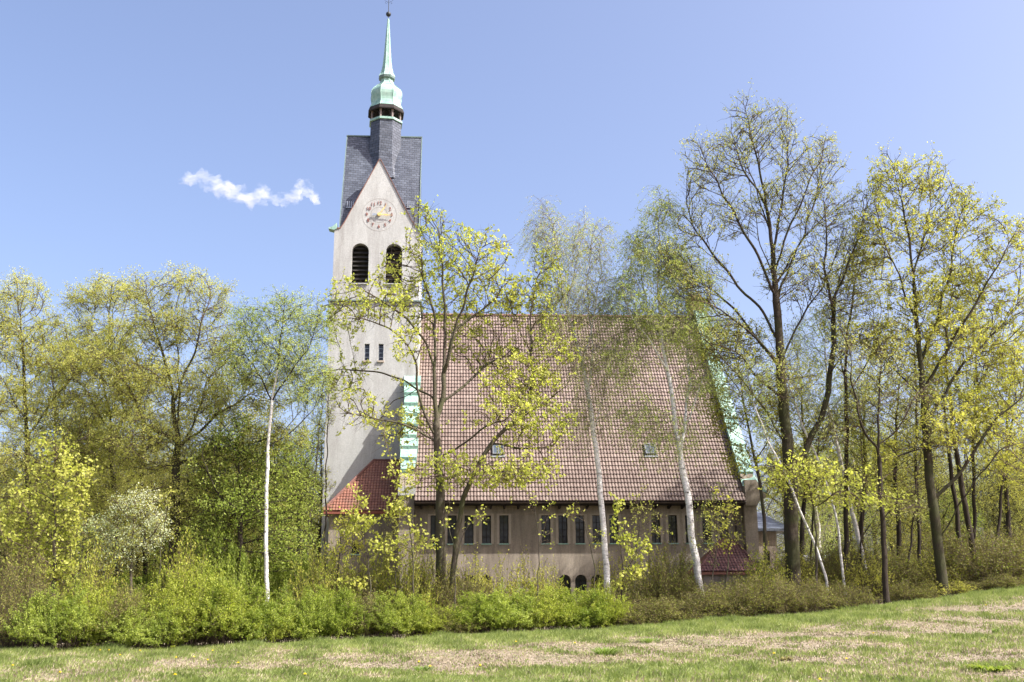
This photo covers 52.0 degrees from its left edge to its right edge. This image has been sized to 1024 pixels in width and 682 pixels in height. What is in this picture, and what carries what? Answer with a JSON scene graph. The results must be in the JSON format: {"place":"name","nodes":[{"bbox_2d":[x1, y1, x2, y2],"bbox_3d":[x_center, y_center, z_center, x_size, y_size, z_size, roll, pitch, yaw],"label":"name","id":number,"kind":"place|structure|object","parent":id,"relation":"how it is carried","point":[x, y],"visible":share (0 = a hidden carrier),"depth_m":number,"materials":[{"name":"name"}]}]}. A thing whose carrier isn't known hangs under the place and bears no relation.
{"place":"outdoors","nodes":[
{"label":"outdoors","id":0,"kind":"place"},
{"bbox_2d":[0,0,1023,574],"label":"sky","id":1,"kind":"structure","parent":0,"point":[210,134],"materials":[{"name":"blue"}]},
{"bbox_2d":[0,584,1023,681],"bbox_3d":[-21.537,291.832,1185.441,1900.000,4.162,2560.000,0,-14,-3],"label":"ground","id":2,"kind":"structure","parent":0,"point":[759,642],"depth_m":26.15,"materials":[{"name":"plant"}]},
{"bbox_2d":[0,542,57,647],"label":"shrub","id":3,"kind":"object","parent":2,"relation":"on","point":[8,584],"visible":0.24,"depth_m":35.56,"materials":[{"name":"green plant"}]},
{"bbox_2d":[0,515,68,642],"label":"shrub","id":4,"kind":"object","parent":2,"relation":"on","point":[33,559],"visible":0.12,"depth_m":41.17,"materials":[{"name":"green plant"}]},
{"bbox_2d":[0,572,70,648],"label":"shrub","id":5,"kind":"object","parent":2,"relation":"on","point":[4,609],"visible":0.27,"depth_m":33.53,"materials":[{"name":"green plant"}]},
{"bbox_2d":[0,426,103,644],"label":"maple tree","id":6,"kind":"object","parent":2,"relation":"on","point":[54,570],"visible":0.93,"depth_m":39.46,"materials":[{"name":"green plant"}]},
{"bbox_2d":[0,479,105,591],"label":"forest tree","id":7,"kind":"object","parent":2,"relation":"on","point":[60,502],"visible":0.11,"depth_m":50.14,"materials":[{"name":"green plant"}]},
{"bbox_2d":[0,337,108,591],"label":"forest tree","id":8,"kind":"object","parent":2,"relation":"on","point":[35,389],"visible":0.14,"depth_m":53.12,"materials":[{"name":"green plant"}]},
{"bbox_2d":[0,574,111,650],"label":"shrub","id":9,"kind":"object","parent":2,"relation":"on","point":[40,625],"visible":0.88,"depth_m":32.47,"materials":[{"name":"green plant"}]},
{"bbox_2d":[0,265,129,565],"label":"lime tree","id":10,"kind":"object","parent":2,"relation":"on","point":[21,339],"visible":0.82,"depth_m":45.88,"materials":[{"name":"green plant"}]},
{"bbox_2d":[44,472,129,589],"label":"forest tree","id":11,"kind":"object","parent":2,"relation":"on","point":[104,561],"visible":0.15,"depth_m":50.82,"materials":[{"name":"green plant"}]},
{"bbox_2d":[45,571,147,647],"bbox_3d":[-13.504,8.743,33.752,3.682,2.671,3.012,0,-14,-3],"label":"shrub","id":12,"kind":"object","parent":2,"relation":"on","point":[91,597],"visible":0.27,"depth_m":33.42,"materials":[{"name":"green plant"}]},
{"bbox_2d":[32,267,161,582],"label":"lime tree","id":13,"kind":"object","parent":2,"relation":"on","point":[92,295],"visible":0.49,"depth_m":48.71,"materials":[{"name":"green plant"}]},
{"bbox_2d":[62,536,131,645],"bbox_3d":[-15.299,9.268,38.410,2.611,4.263,2.694,-6,-15,21],"label":"shrub","id":14,"kind":"object","parent":2,"relation":"on","point":[91,569],"visible":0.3,"depth_m":38.49,"materials":[{"name":"green plant"}]},
{"bbox_2d":[70,481,177,598],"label":"blossom tree","id":15,"kind":"object","parent":2,"relation":"on","point":[124,546],"visible":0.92,"depth_m":41.93,"materials":[{"name":"green plant"}]},
{"bbox_2d":[77,578,172,647],"bbox_3d":[-12.177,8.848,33.699,2.779,2.416,3.268,-9,-17,33],"label":"shrub","id":16,"kind":"object","parent":2,"relation":"on","point":[121,610],"visible":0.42,"depth_m":33.01,"materials":[{"name":"green plant"}]},
{"bbox_2d":[86,337,203,580],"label":"forest tree","id":17,"kind":"object","parent":2,"relation":"on","point":[145,563],"visible":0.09,"depth_m":54.08,"materials":[{"name":"green plant"}]},
{"bbox_2d":[101,595,202,649],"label":"shrub","id":18,"kind":"object","parent":2,"relation":"on","point":[158,628],"visible":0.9,"depth_m":32.70,"materials":[{"name":"green plant"}]},
{"bbox_2d":[117,564,219,646],"bbox_3d":[-11.211,8.802,34.539,3.545,2.997,2.901,3,-14,-13],"label":"shrub","id":19,"kind":"object","parent":2,"relation":"on","point":[177,583],"visible":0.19,"depth_m":34.24,"materials":[{"name":"green plant"}]},
{"bbox_2d":[138,493,227,581],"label":"forest tree","id":20,"kind":"object","parent":2,"relation":"on","point":[164,555],"visible":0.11,"depth_m":51.41,"materials":[{"name":"green plant"}]},
{"bbox_2d":[151,527,217,641],"bbox_3d":[-12.998,9.745,41.600,3.182,4.889,3.309,6,-15,-25],"label":"shrub","id":21,"kind":"object","parent":2,"relation":"on","point":[177,557],"visible":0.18,"depth_m":41.71,"materials":[{"name":"green plant"}]},
{"bbox_2d":[60,259,313,585],"bbox_3d":[-14.442,4.389,45.218,11.875,16.644,4.669,0,-14,-3],"label":"lime tree","id":22,"kind":"object","parent":2,"relation":"on","point":[175,436],"visible":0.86,"depth_m":45.64,"materials":[{"name":"green plant"}]},
{"bbox_2d":[138,551,258,647],"bbox_3d":[-10.534,8.636,34.640,4.492,3.314,3.675,-8,-16,28],"label":"shrub","id":23,"kind":"object","parent":2,"relation":"on","point":[188,608],"visible":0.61,"depth_m":33.81,"materials":[{"name":"green plant"}]},
{"bbox_2d":[181,503,260,640],"bbox_3d":[-11.764,9.541,42.755,3.252,5.771,4.010,-4,-14,16],"label":"shrub","id":24,"kind":"object","parent":2,"relation":"on","point":[230,568],"visible":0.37,"depth_m":42.52,"materials":[{"name":"green plant"}]},
{"bbox_2d":[164,343,284,571],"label":"forest tree","id":25,"kind":"object","parent":2,"relation":"on","point":[249,415],"visible":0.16,"depth_m":52.67,"materials":[{"name":"green plant"}]},
{"bbox_2d":[179,576,286,645],"bbox_3d":[-9.255,8.931,34.442,3.757,2.454,2.892,0,-14,-3],"label":"shrub","id":26,"kind":"object","parent":2,"relation":"on","point":[265,611],"visible":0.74,"depth_m":33.89,"materials":[{"name":"green plant"}]},
{"bbox_2d":[174,402,328,597],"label":"chestnut tree","id":27,"kind":"object","parent":2,"relation":"on","point":[242,505],"visible":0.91,"depth_m":43.88,"materials":[{"name":"green plant"}]},
{"bbox_2d":[221,586,297,643],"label":"shrub","id":28,"kind":"object","parent":2,"relation":"on","point":[279,635],"visible":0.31,"depth_m":34.40,"materials":[{"name":"green plant"}]},
{"bbox_2d":[199,284,347,639],"bbox_3d":[-9.996,4.832,43.483,6.115,14.876,4.443,0,-14,-3],"label":"birch tree","id":29,"kind":"object","parent":2,"relation":"on","point":[271,356],"visible":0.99,"depth_m":44.37,"materials":[{"name":"green plant"}]},
{"bbox_2d":[228,469,318,570],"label":"forest tree","id":30,"kind":"object","parent":2,"relation":"on","point":[246,545],"visible":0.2,"depth_m":53.76,"materials":[{"name":"green plant"}]},
{"bbox_2d":[251,405,325,570],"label":"forest tree","id":31,"kind":"object","parent":2,"relation":"on","point":[320,447],"visible":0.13,"depth_m":66.80,"materials":[{"name":"green plant"}]},
{"bbox_2d":[261,522,322,609],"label":"shrub","id":32,"kind":"object","parent":2,"relation":"on","point":[277,584],"visible":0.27,"depth_m":43.91,"materials":[{"name":"green plant"}]},
{"bbox_2d":[259,421,328,560],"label":"forest tree","id":33,"kind":"object","parent":2,"relation":"on","point":[308,467],"visible":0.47,"depth_m":51.20,"materials":[{"name":"green plant"}]},
{"bbox_2d":[262,579,343,642],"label":"shrub","id":34,"kind":"object","parent":2,"relation":"on","point":[302,626],"visible":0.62,"depth_m":34.78,"materials":[{"name":"green plant"}]},
{"bbox_2d":[279,542,339,638],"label":"shrub","id":35,"kind":"object","parent":2,"relation":"on","point":[315,574],"visible":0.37,"depth_m":41.82,"materials":[{"name":"green plant"}]},
{"bbox_2d":[309,357,344,577],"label":"sapling","id":36,"kind":"object","parent":2,"relation":"on","point":[326,471],"visible":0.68,"depth_m":47.67,"materials":[{"name":"green plant"}]},
{"bbox_2d":[292,581,375,639],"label":"shrub","id":37,"kind":"object","parent":2,"relation":"on","point":[346,609],"visible":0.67,"depth_m":35.20,"materials":[{"name":"green plant"}]},
{"bbox_2d":[310,531,358,596],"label":"shrub","id":38,"kind":"object","parent":2,"relation":"on","point":[332,571],"visible":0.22,"depth_m":45.02,"materials":[{"name":"green plant"}]},
{"bbox_2d":[312,503,368,635],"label":"maple sapling","id":39,"kind":"object","parent":2,"relation":"on","point":[342,548],"visible":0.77,"depth_m":43.36,"materials":[{"name":"green plant"}]},
{"bbox_2d":[334,483,389,611],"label":"maple sapling","id":40,"kind":"object","parent":2,"relation":"on","point":[357,518],"visible":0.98,"depth_m":42.04,"materials":[{"name":"green plant"}]},
{"bbox_2d":[335,588,399,637],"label":"shrub","id":41,"kind":"object","parent":2,"relation":"on","point":[364,601],"visible":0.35,"depth_m":35.65,"materials":[{"name":"green plant"}]},
{"bbox_2d":[367,529,409,632],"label":"shrub","id":42,"kind":"object","parent":2,"relation":"on","point":[385,571],"visible":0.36,"depth_m":44.38,"materials":[{"name":"green plant"}]},
{"bbox_2d":[351,588,442,638],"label":"shrub","id":43,"kind":"object","parent":2,"relation":"on","point":[386,621],"visible":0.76,"depth_m":35.70,"materials":[{"name":"green plant"}]},
{"bbox_2d":[379,470,440,596],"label":"maple sapling","id":44,"kind":"object","parent":2,"relation":"on","point":[397,511],"visible":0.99,"depth_m":42.23,"materials":[{"name":"green plant"}]},
{"bbox_2d":[387,536,445,632],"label":"shrub","id":45,"kind":"object","parent":2,"relation":"on","point":[408,580],"visible":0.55,"depth_m":42.99,"materials":[{"name":"green plant"}]},
{"bbox_2d":[391,594,462,637],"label":"shrub","id":46,"kind":"object","parent":2,"relation":"on","point":[426,627],"visible":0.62,"depth_m":35.91,"materials":[{"name":"green plant"}]},
{"bbox_2d":[308,195,549,596],"bbox_3d":[-3.990,2.692,46.178,10.892,19.858,8.272,0,-14,-3],"label":"maple tree","id":47,"kind":"object","parent":2,"relation":"on","point":[441,483],"visible":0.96,"depth_m":47.00,"materials":[{"name":"green plant"}]},
{"bbox_2d":[425,566,495,630],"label":"shrub","id":48,"kind":"object","parent":2,"relation":"on","point":[450,602],"visible":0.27,"depth_m":42.84,"materials":[{"name":"green plant"}]},
{"bbox_2d":[446,588,514,633],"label":"shrub","id":49,"kind":"object","parent":2,"relation":"on","point":[466,614],"visible":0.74,"depth_m":36.31,"materials":[{"name":"green plant"}]},
{"bbox_2d":[463,578,549,630],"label":"shrub","id":50,"kind":"object","parent":2,"relation":"on","point":[516,612],"visible":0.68,"depth_m":36.91,"materials":[{"name":"green plant"}]},
{"bbox_2d":[449,231,583,598],"bbox_3d":[0.696,3.433,45.444,5.789,18.007,4.926,12,-18,-40],"label":"maple tree","id":51,"kind":"object","parent":2,"relation":"on","point":[531,379],"visible":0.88,"depth_m":45.84,"materials":[{"name":"green plant"}]},
{"bbox_2d":[499,574,590,630],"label":"shrub","id":52,"kind":"object","parent":2,"relation":"on","point":[546,593],"visible":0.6,"depth_m":37.43,"materials":[{"name":"green plant"}]},
{"bbox_2d":[321,0,783,605],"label":"church","id":53,"kind":"structure","parent":2,"relation":"on","point":[381,178],"depth_m":57.85,"materials":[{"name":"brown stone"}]},
{"bbox_2d":[514,195,639,598],"bbox_3d":[3.033,2.666,48.007,6.035,20.092,4.428,0,-14,-3],"label":"birch tree","id":54,"kind":"object","parent":2,"relation":"on","point":[582,366],"visible":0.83,"depth_m":48.63,"materials":[{"name":"green plant"}]},
{"bbox_2d":[542,585,615,629],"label":"shrub","id":55,"kind":"object","parent":2,"relation":"on","point":[586,623],"visible":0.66,"depth_m":37.53,"materials":[{"name":"green plant"}]},
{"bbox_2d":[572,576,635,629],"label":"shrub","id":56,"kind":"object","parent":2,"relation":"on","point":[619,613],"visible":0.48,"depth_m":37.94,"materials":[{"name":"green plant"}]},
{"bbox_2d":[608,491,652,599],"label":"maple sapling","id":57,"kind":"object","parent":2,"relation":"on","point":[630,549],"visible":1,"depth_m":41.50,"materials":[{"name":"yellow plant"}]},
{"bbox_2d":[603,571,660,612],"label":"shrub","id":58,"kind":"object","parent":2,"relation":"on","point":[643,592],"visible":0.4,"depth_m":44.09,"materials":[{"name":"green plant"}]},
{"bbox_2d":[622,484,672,603],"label":"sapling","id":59,"kind":"object","parent":2,"relation":"on","point":[638,518],"visible":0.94,"depth_m":44.85,"materials":[{"name":"green plant"}]},
{"bbox_2d":[614,596,681,625],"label":"shrub","id":60,"kind":"object","parent":2,"relation":"on","point":[639,617],"visible":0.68,"depth_m":38.01,"materials":[{"name":"green plant"}]},
{"bbox_2d":[587,185,738,593],"bbox_3d":[6.936,2.444,47.270,7.192,19.831,4.637,0,-14,-3],"label":"birch tree","id":61,"kind":"object","parent":2,"relation":"on","point":[647,312],"visible":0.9,"depth_m":47.59,"materials":[{"name":"green plant"}]},
{"bbox_2d":[644,538,702,603],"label":"shrub","id":62,"kind":"object","parent":2,"relation":"on","point":[678,585],"visible":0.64,"depth_m":44.37,"materials":[{"name":"green plant"}]},
{"bbox_2d":[629,593,719,622],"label":"shrub","id":63,"kind":"object","parent":2,"relation":"on","point":[689,612],"visible":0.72,"depth_m":38.59,"materials":[{"name":"green plant"}]},
{"bbox_2d":[666,580,765,617],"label":"shrub","id":64,"kind":"object","parent":2,"relation":"on","point":[722,605],"visible":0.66,"depth_m":39.19,"materials":[{"name":"green plant"}]},
{"bbox_2d":[687,494,750,594],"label":"sapling","id":65,"kind":"object","parent":2,"relation":"on","point":[711,524],"visible":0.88,"depth_m":44.44,"materials":[{"name":"green plant"}]},
{"bbox_2d":[692,309,809,575],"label":"forest tree","id":66,"kind":"object","parent":2,"relation":"on","point":[740,448],"visible":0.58,"depth_m":48.07,"materials":[{"name":"green plant"}]},
{"bbox_2d":[713,574,794,616],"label":"shrub","id":67,"kind":"object","parent":2,"relation":"on","point":[761,597],"visible":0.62,"depth_m":39.42,"materials":[{"name":"green plant"}]},
{"bbox_2d":[741,540,798,613],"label":"shrub","id":68,"kind":"object","parent":2,"relation":"on","point":[761,568],"visible":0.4,"depth_m":44.41,"materials":[{"name":"green plant"}]},
{"bbox_2d":[643,78,897,611],"bbox_3d":[11.814,-0.253,47.093,12.552,24.358,4.989,0,-14,-3],"label":"oak tree","id":69,"kind":"object","parent":2,"relation":"on","point":[791,541],"visible":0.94,"depth_m":48.01,"materials":[{"name":"green plant"}]},
{"bbox_2d":[718,360,828,590],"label":"birch tree","id":70,"kind":"object","parent":2,"relation":"on","point":[765,434],"visible":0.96,"depth_m":45.13,"materials":[{"name":"green plant"}]},
{"bbox_2d":[743,571,819,614],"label":"shrub","id":71,"kind":"object","parent":2,"relation":"on","point":[790,591],"visible":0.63,"depth_m":39.79,"materials":[{"name":"green plant"}]},
{"bbox_2d":[741,313,846,592],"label":"birch tree","id":72,"kind":"object","parent":2,"relation":"on","point":[794,341],"visible":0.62,"depth_m":47.55,"materials":[{"name":"green plant"}]},
{"bbox_2d":[749,339,853,561],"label":"forest tree","id":73,"kind":"object","parent":2,"relation":"on","point":[802,524],"visible":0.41,"depth_m":53.21,"materials":[{"name":"green plant"}]},
{"bbox_2d":[778,574,848,613],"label":"shrub","id":74,"kind":"object","parent":2,"relation":"on","point":[817,597],"visible":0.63,"depth_m":40.31,"materials":[{"name":"green plant"}]},
{"bbox_2d":[772,438,866,564],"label":"forest tree","id":75,"kind":"object","parent":2,"relation":"on","point":[819,530],"visible":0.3,"depth_m":58.24,"materials":[{"name":"green plant"}]},
{"bbox_2d":[796,388,843,562],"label":"forest tree","id":76,"kind":"object","parent":2,"relation":"on","point":[834,418],"visible":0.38,"depth_m":51.01,"materials":[{"name":"green plant"}]},
{"bbox_2d":[801,545,852,596],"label":"shrub","id":77,"kind":"object","parent":2,"relation":"on","point":[837,570],"visible":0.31,"depth_m":46.81,"materials":[{"name":"green plant"}]},
{"bbox_2d":[749,441,911,582],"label":"maple sapling","id":78,"kind":"object","parent":2,"relation":"on","point":[872,498],"visible":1,"depth_m":42.31,"materials":[{"name":"green plant"}]},
{"bbox_2d":[784,306,882,597],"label":"birch tree","id":79,"kind":"object","parent":2,"relation":"on","point":[852,514],"visible":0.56,"depth_m":51.89,"materials":[{"name":"green plant"}]},
{"bbox_2d":[809,579,882,609],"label":"shrub","id":80,"kind":"object","parent":2,"relation":"on","point":[861,598],"visible":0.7,"depth_m":40.98,"materials":[{"name":"green plant"}]},
{"bbox_2d":[822,429,887,557],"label":"forest tree","id":81,"kind":"object","parent":2,"relation":"on","point":[866,526],"visible":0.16,"depth_m":69.45,"materials":[{"name":"green plant"}]},
{"bbox_2d":[805,234,905,568],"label":"forest tree","id":82,"kind":"object","parent":2,"relation":"on","point":[846,530],"visible":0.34,"depth_m":51.59,"materials":[{"name":"green plant"}]},
{"bbox_2d":[820,415,891,557],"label":"forest tree","id":83,"kind":"object","parent":2,"relation":"on","point":[865,543],"visible":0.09,"depth_m":72.44,"materials":[{"name":"green plant"}]},
{"bbox_2d":[830,384,884,588],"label":"forest tree","id":84,"kind":"object","parent":2,"relation":"on","point":[860,443],"visible":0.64,"depth_m":49.18,"materials":[{"name":"green plant"}]},
{"bbox_2d":[813,348,910,552],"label":"forest tree","id":85,"kind":"object","parent":2,"relation":"on","point":[864,451],"visible":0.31,"depth_m":54.30,"materials":[{"name":"green plant"}]},
{"bbox_2d":[828,542,899,603],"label":"shrub","id":86,"kind":"object","parent":2,"relation":"on","point":[861,578],"visible":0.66,"depth_m":46.08,"materials":[{"name":"green plant"}]},
{"bbox_2d":[798,318,968,603],"bbox_3d":[15.686,4.817,43.962,7.374,12.446,3.636,0,-14,-3],"label":"oak tree","id":87,"kind":"object","parent":2,"relation":"on","point":[886,595],"visible":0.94,"depth_m":44.47,"materials":[{"name":"green plant"}]},
{"bbox_2d":[840,332,959,560],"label":"forest tree","id":88,"kind":"object","parent":2,"relation":"on","point":[898,522],"visible":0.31,"depth_m":52.43,"materials":[{"name":"green plant"}]},
{"bbox_2d":[875,312,937,575],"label":"forest tree","id":89,"kind":"object","parent":2,"relation":"on","point":[918,522],"visible":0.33,"depth_m":51.79,"materials":[{"name":"green plant"}]},
{"bbox_2d":[864,542,949,600],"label":"shrub","id":90,"kind":"object","parent":2,"relation":"on","point":[904,571],"visible":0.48,"depth_m":46.90,"materials":[{"name":"green plant"}]},
{"bbox_2d":[878,578,945,602],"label":"shrub","id":91,"kind":"object","parent":2,"relation":"on","point":[907,592],"visible":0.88,"depth_m":43.07,"materials":[{"name":"green plant"}]},
{"bbox_2d":[866,403,970,554],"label":"forest tree","id":92,"kind":"object","parent":2,"relation":"on","point":[921,520],"visible":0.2,"depth_m":66.63,"materials":[{"name":"green plant"}]},
{"bbox_2d":[891,406,946,580],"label":"forest tree","id":93,"kind":"object","parent":2,"relation":"on","point":[915,489],"visible":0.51,"depth_m":47.97,"materials":[{"name":"green plant"}]},
{"bbox_2d":[839,140,1023,596],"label":"oak tree","id":94,"kind":"object","parent":2,"relation":"on","point":[938,547],"visible":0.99,"depth_m":46.74,"materials":[{"name":"green plant"}]},
{"bbox_2d":[907,450,989,552],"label":"forest tree","id":95,"kind":"object","parent":2,"relation":"on","point":[942,486],"visible":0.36,"depth_m":59.23,"materials":[{"name":"green plant"}]},
{"bbox_2d":[911,436,1002,539],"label":"forest tree","id":96,"kind":"object","parent":2,"relation":"on","point":[969,477],"visible":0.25,"depth_m":63.96,"materials":[{"name":"green plant"}]},
{"bbox_2d":[892,254,1023,580],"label":"forest tree","id":97,"kind":"object","parent":2,"relation":"on","point":[956,455],"visible":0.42,"depth_m":49.18,"materials":[{"name":"green plant"}]},
{"bbox_2d":[914,354,1012,590],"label":"forest tree","id":98,"kind":"object","parent":2,"relation":"on","point":[954,494],"visible":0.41,"depth_m":49.08,"materials":[{"name":"green plant"}]},
{"bbox_2d":[918,524,1023,590],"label":"shrub","id":99,"kind":"object","parent":2,"relation":"on","point":[982,567],"visible":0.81,"depth_m":45.67,"materials":[{"name":"green plant"}]},
{"bbox_2d":[950,572,1023,590],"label":"shrub","id":100,"kind":"object","parent":2,"relation":"on","point":[1010,581],"visible":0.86,"depth_m":43.91,"materials":[{"name":"green plant"}]},
{"bbox_2d":[953,426,1023,543],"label":"forest tree","id":101,"kind":"object","parent":2,"relation":"on","point":[993,443],"visible":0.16,"depth_m":79.99,"materials":[{"name":"green plant"}]},
{"bbox_2d":[955,332,1023,548],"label":"forest tree","id":102,"kind":"object","parent":2,"relation":"on","point":[1006,493],"visible":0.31,"depth_m":51.42,"materials":[{"name":"green plant"}]},
{"bbox_2d":[978,474,1023,549],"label":"forest tree","id":103,"kind":"object","parent":2,"relation":"on","point":[1004,517],"visible":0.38,"depth_m":59.30,"materials":[{"name":"green plant"}]},
{"bbox_2d":[983,362,1023,548],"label":"forest tree","id":104,"kind":"object","parent":2,"relation":"on","point":[1000,506],"visible":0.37,"depth_m":50.47,"materials":[{"name":"green plant"}]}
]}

